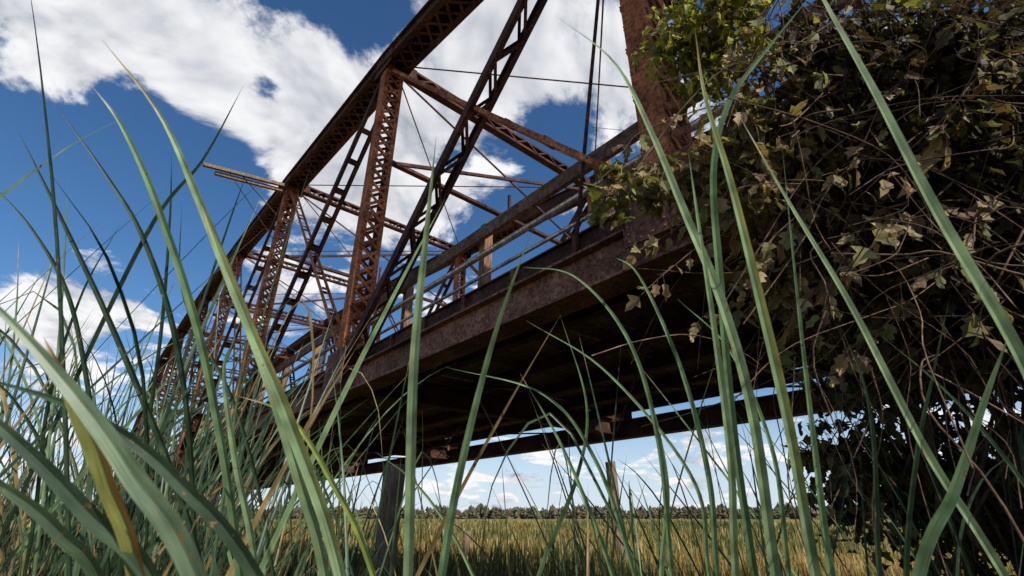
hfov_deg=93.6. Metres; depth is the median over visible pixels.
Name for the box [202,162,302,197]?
timber cross arm
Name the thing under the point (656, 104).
laced posts
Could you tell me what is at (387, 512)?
fence post
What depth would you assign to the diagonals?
6.31 m
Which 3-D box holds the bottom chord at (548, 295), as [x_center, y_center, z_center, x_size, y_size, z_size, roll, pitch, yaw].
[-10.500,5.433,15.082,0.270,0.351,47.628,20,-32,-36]
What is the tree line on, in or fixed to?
on the ground at (649, 520)
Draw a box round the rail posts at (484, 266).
[168,44,793,453]
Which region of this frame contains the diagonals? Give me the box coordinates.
[142,0,625,462]
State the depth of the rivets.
3.11 m
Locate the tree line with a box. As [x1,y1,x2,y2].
[2,502,926,519]
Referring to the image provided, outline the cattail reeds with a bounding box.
[0,0,1023,575]
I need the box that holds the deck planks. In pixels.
[198,241,878,478]
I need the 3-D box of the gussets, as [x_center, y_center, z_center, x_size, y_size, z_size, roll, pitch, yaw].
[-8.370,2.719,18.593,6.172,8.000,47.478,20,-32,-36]
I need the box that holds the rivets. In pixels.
[224,144,706,432]
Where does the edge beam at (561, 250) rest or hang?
on the bottom chord at (548, 295)
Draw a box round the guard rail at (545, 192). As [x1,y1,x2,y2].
[139,0,854,461]
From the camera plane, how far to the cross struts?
11.40 m
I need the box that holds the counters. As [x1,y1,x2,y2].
[142,67,632,439]
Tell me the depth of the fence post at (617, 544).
12.08 m
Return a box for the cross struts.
[153,0,1006,418]
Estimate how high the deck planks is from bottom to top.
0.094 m
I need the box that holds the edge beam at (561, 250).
[169,0,1017,455]
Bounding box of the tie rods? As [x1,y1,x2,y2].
[153,0,895,406]
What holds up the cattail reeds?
on the ground at (649, 520)
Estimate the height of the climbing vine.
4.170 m
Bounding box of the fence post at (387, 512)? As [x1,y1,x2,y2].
[373,463,405,575]
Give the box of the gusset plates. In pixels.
[172,139,710,461]
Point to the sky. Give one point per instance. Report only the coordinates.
(295, 63)
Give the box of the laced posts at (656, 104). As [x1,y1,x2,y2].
[132,0,692,481]
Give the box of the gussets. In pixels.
[160,45,631,463]
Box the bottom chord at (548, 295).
[120,27,1022,484]
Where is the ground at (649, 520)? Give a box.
[4,519,1016,575]
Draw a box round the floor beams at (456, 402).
[152,186,1021,494]
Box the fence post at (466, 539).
[463,531,470,555]
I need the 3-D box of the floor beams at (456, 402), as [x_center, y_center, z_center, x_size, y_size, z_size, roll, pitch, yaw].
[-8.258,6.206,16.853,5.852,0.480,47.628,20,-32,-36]
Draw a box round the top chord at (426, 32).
[118,0,787,479]
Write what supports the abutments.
on the ground at (649, 520)
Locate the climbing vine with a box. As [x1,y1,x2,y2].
[584,0,1023,575]
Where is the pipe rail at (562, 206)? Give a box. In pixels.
[168,0,976,452]
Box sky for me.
[0,0,1021,512]
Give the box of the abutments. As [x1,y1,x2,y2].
[130,493,220,529]
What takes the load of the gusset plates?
attached to the top chord at (426, 32)
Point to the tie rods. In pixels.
(577, 226)
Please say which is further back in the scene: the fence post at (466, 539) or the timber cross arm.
the fence post at (466, 539)
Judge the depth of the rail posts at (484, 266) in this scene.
6.48 m
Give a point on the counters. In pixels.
(552, 144)
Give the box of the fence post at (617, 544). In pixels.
[605,461,627,565]

